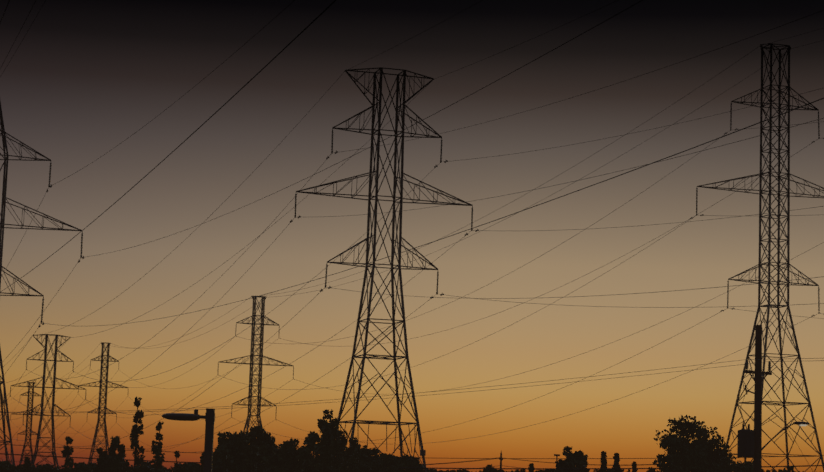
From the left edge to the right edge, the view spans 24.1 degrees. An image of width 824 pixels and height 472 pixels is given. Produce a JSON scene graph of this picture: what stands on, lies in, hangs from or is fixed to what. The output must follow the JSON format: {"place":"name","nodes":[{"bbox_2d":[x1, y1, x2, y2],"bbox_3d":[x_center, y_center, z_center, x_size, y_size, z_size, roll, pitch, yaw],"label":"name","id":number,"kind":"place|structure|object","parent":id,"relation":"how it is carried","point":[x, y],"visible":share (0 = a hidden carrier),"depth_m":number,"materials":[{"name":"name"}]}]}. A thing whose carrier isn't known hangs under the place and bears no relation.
{"place":"outdoors","nodes":[
{"label":"outdoors","id":0,"kind":"place"},
{"bbox_2d":[0,0,823,471],"label":"sky","id":1,"kind":"structure","parent":0,"point":[85,76],"materials":[{"name":"orange"}]},
{"label":"ground","id":2,"kind":"structure","parent":0,"visible":0},
{"bbox_2d":[0,460,20,471],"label":"tree","id":3,"kind":"object","parent":2,"relation":"on","point":[5,466],"visible":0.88,"depth_m":125.38,"materials":[{"name":"black plant"}]},
{"bbox_2d":[22,456,31,471],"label":"tree","id":4,"kind":"object","parent":2,"relation":"on","point":[27,465],"visible":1,"depth_m":107.12,"materials":[{"name":"black plant"}]},
{"bbox_2d":[10,382,45,464],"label":"pylon","id":5,"kind":"object","parent":2,"relation":"on","point":[30,434],"visible":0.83,"depth_m":945.17,"materials":[{"name":"metal"}]},
{"bbox_2d":[10,463,60,471],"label":"tree","id":6,"kind":"object","parent":2,"relation":"on","point":[46,467],"visible":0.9,"depth_m":125.97,"materials":[{"name":"black plant"}]},
{"bbox_2d":[0,101,82,463],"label":"pylon","id":7,"kind":"object","parent":2,"relation":"on","point":[2,215],"visible":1,"depth_m":146.71,"materials":[{"name":"metal"}]},
{"bbox_2d":[0,0,823,379],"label":"power line","id":8,"kind":"object","parent":7,"relation":"attached to","point":[330,166],"visible":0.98,"depth_m":51.83,"materials":[{"name":"black metal"}]},
{"bbox_2d":[10,334,85,469],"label":"pylon","id":9,"kind":"object","parent":2,"relation":"on","point":[52,415],"visible":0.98,"depth_m":367.13,"materials":[{"name":"metal"}]},
{"bbox_2d":[58,436,73,471],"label":"tree sapling","id":10,"kind":"object","parent":2,"relation":"on","point":[67,452],"visible":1,"depth_m":73.36,"materials":[{"name":"black plant"}]},
{"bbox_2d":[72,462,96,471],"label":"tree","id":11,"kind":"object","parent":2,"relation":"on","point":[81,467],"visible":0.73,"depth_m":117.12,"materials":[{"name":"black plant"}]},
{"bbox_2d":[78,342,128,462],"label":"pylon","id":12,"kind":"object","parent":2,"relation":"on","point":[106,381],"visible":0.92,"depth_m":699.28,"materials":[{"name":"metal"}]},
{"bbox_2d":[90,436,129,471],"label":"tree","id":13,"kind":"object","parent":2,"relation":"on","point":[112,461],"visible":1,"depth_m":88.14,"materials":[{"name":"black plant"}]},
{"bbox_2d":[125,397,144,471],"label":"tree sapling","id":14,"kind":"object","parent":2,"relation":"on","point":[135,431],"visible":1,"depth_m":61.07,"materials":[{"name":"black plant"}]},
{"bbox_2d":[138,461,170,471],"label":"tree","id":15,"kind":"object","parent":2,"relation":"on","point":[146,466],"visible":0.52,"depth_m":117.51,"materials":[{"name":"black plant"}]},
{"bbox_2d":[148,421,166,471],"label":"tree sapling","id":16,"kind":"object","parent":2,"relation":"on","point":[158,456],"visible":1,"depth_m":60.99,"materials":[{"name":"black plant"}]},
{"bbox_2d":[173,451,182,471],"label":"tree sapling","id":17,"kind":"object","parent":2,"relation":"on","point":[178,468],"visible":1,"depth_m":68.97,"materials":[{"name":"black plant"}]},
{"bbox_2d":[169,463,198,471],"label":"tree","id":18,"kind":"object","parent":2,"relation":"on","point":[188,467],"visible":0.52,"depth_m":117.73,"materials":[{"name":"black plant"}]},
{"bbox_2d":[162,408,214,471],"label":"street lamp","id":19,"kind":"object","parent":2,"relation":"on","point":[209,416],"visible":1,"depth_m":44.44,"materials":[{"name":"black metal"}]},
{"bbox_2d":[192,451,237,471],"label":"tree","id":20,"kind":"object","parent":2,"relation":"on","point":[221,464],"visible":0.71,"depth_m":98.44,"materials":[{"name":"plant"}]},
{"bbox_2d":[214,431,259,471],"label":"tree","id":21,"kind":"object","parent":2,"relation":"on","point":[239,448],"visible":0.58,"depth_m":103.28,"materials":[{"name":"black plant"}]},
{"bbox_2d":[217,296,293,432],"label":"pylon","id":22,"kind":"object","parent":2,"relation":"on","point":[259,364],"visible":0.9,"depth_m":452.40,"materials":[{"name":"metal"}]},
{"bbox_2d":[1,28,823,454],"bbox_3d":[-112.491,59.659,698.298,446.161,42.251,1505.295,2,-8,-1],"label":"power line","id":23,"kind":"object","parent":22,"relation":"attached to","point":[561,286],"visible":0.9,"depth_m":259.37,"materials":[{"name":"black metal"}]},
{"bbox_2d":[240,425,278,471],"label":"tree","id":24,"kind":"object","parent":2,"relation":"on","point":[262,440],"visible":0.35,"depth_m":108.26,"materials":[{"name":"plant"}]},
{"bbox_2d":[262,438,313,471],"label":"tree","id":25,"kind":"object","parent":2,"relation":"on","point":[284,458],"visible":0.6,"depth_m":98.36,"materials":[{"name":"black plant"}]},
{"bbox_2d":[297,409,354,471],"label":"tall tree","id":26,"kind":"object","parent":2,"relation":"on","point":[326,449],"visible":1,"depth_m":83.90,"materials":[{"name":"black plant"}]},
{"bbox_2d":[347,437,359,471],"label":"tree","id":27,"kind":"object","parent":2,"relation":"on","point":[352,461],"visible":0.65,"depth_m":94.23,"materials":[{"name":"black plant"}]},
{"bbox_2d":[335,444,399,471],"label":"tree","id":28,"kind":"object","parent":2,"relation":"on","point":[367,458],"visible":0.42,"depth_m":98.66,"materials":[{"name":"black plant"}]},
{"bbox_2d":[294,67,472,471],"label":"pylon","id":29,"kind":"object","parent":2,"relation":"on","point":[393,252],"visible":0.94,"depth_m":148.84,"materials":[{"name":"metal"}]},
{"bbox_2d":[3,0,823,457],"bbox_3d":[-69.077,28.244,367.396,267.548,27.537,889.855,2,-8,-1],"label":"power line","id":30,"kind":"object","parent":29,"relation":"hanging from","point":[427,266],"visible":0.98,"depth_m":147.84,"materials":[{"name":"black metal"}]},
{"bbox_2d":[369,453,398,471],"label":"tree","id":31,"kind":"object","parent":2,"relation":"on","point":[388,461],"visible":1,"depth_m":89.25,"materials":[{"name":"black plant"}]},
{"bbox_2d":[396,454,424,471],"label":"tree","id":32,"kind":"object","parent":2,"relation":"on","point":[413,461],"visible":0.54,"depth_m":118.55,"materials":[{"name":"black plant"}]},
{"bbox_2d":[427,469,445,471],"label":"tree","id":33,"kind":"object","parent":2,"relation":"on","point":[431,470],"visible":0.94,"depth_m":158.19,"materials":[{"name":"black plant"}]},
{"bbox_2d":[456,469,469,471],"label":"tree","id":34,"kind":"object","parent":2,"relation":"on","point":[462,470],"visible":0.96,"depth_m":198.25,"materials":[{"name":"black plant"}]},
{"bbox_2d":[129,466,820,471],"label":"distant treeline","id":35,"kind":"object","parent":2,"relation":"on","point":[612,470],"visible":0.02,"depth_m":357.38,"materials":[{"name":"black plant"}]},
{"bbox_2d":[479,464,497,471],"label":"tree","id":36,"kind":"object","parent":2,"relation":"on","point":[490,470],"visible":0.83,"depth_m":198.02,"materials":[{"name":"black plant"}]},
{"bbox_2d":[528,463,533,471],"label":"tree","id":37,"kind":"object","parent":2,"relation":"on","point":[531,465],"visible":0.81,"depth_m":168.38,"materials":[{"name":"black plant"}]},
{"bbox_2d":[535,469,555,471],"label":"tree","id":38,"kind":"object","parent":2,"relation":"on","point":[549,470],"visible":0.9,"depth_m":148.41,"materials":[{"name":"black plant"}]},
{"bbox_2d":[554,446,589,471],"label":"tree","id":39,"kind":"object","parent":2,"relation":"on","point":[573,463],"visible":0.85,"depth_m":128.06,"materials":[{"name":"black plant"}]},
{"bbox_2d":[598,451,607,471],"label":"conifer tree","id":40,"kind":"object","parent":2,"relation":"on","point":[603,461],"visible":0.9,"depth_m":138.37,"materials":[{"name":"black plant"}]},
{"bbox_2d":[611,453,620,471],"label":"conifer tree","id":41,"kind":"object","parent":2,"relation":"on","point":[616,463],"visible":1,"depth_m":138.11,"materials":[{"name":"black plant"}]},
{"bbox_2d":[499,451,746,471],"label":"street poles","id":42,"kind":"object","parent":2,"relation":"on","point":[502,459],"visible":0.42,"depth_m":247.94,"materials":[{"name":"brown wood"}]},
{"bbox_2d":[0,444,823,471],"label":"telecom cables","id":43,"kind":"object","parent":42,"relation":"attached to","point":[447,463],"visible":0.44,"depth_m":105.14,"materials":[{"name":"black"}]},
{"bbox_2d":[631,461,637,471],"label":"conifer tree","id":44,"kind":"object","parent":2,"relation":"on","point":[634,465],"visible":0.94,"depth_m":137.94,"materials":[{"name":"black plant"}]},
{"bbox_2d":[653,415,735,471],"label":"tree","id":45,"kind":"object","parent":2,"relation":"on","point":[697,454],"visible":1,"depth_m":80.12,"materials":[{"name":"black plant"}]},
{"bbox_2d":[723,461,770,471],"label":"edge tree","id":46,"kind":"object","parent":2,"relation":"on","point":[746,466],"visible":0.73,"depth_m":93.15,"materials":[{"name":"black plant"}]},
{"bbox_2d":[696,43,823,471],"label":"pylon","id":47,"kind":"object","parent":2,"relation":"on","point":[769,217],"visible":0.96,"depth_m":204.60,"materials":[{"name":"metal"}]},
{"bbox_2d":[737,325,812,471],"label":"utility pole","id":48,"kind":"object","parent":2,"relation":"on","point":[749,443],"visible":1,"depth_m":81.31,"materials":[{"name":"brown wood"}]},
{"bbox_2d":[0,358,823,412],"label":"power line","id":49,"kind":"object","parent":48,"relation":"attached to","point":[444,390],"visible":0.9,"depth_m":101.55,"materials":[{"name":"black metal"}]},
{"bbox_2d":[781,466,803,471],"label":"edge tree","id":50,"kind":"object","parent":2,"relation":"on","point":[790,468],"visible":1,"depth_m":92.32,"materials":[{"name":"black plant"}]}
]}

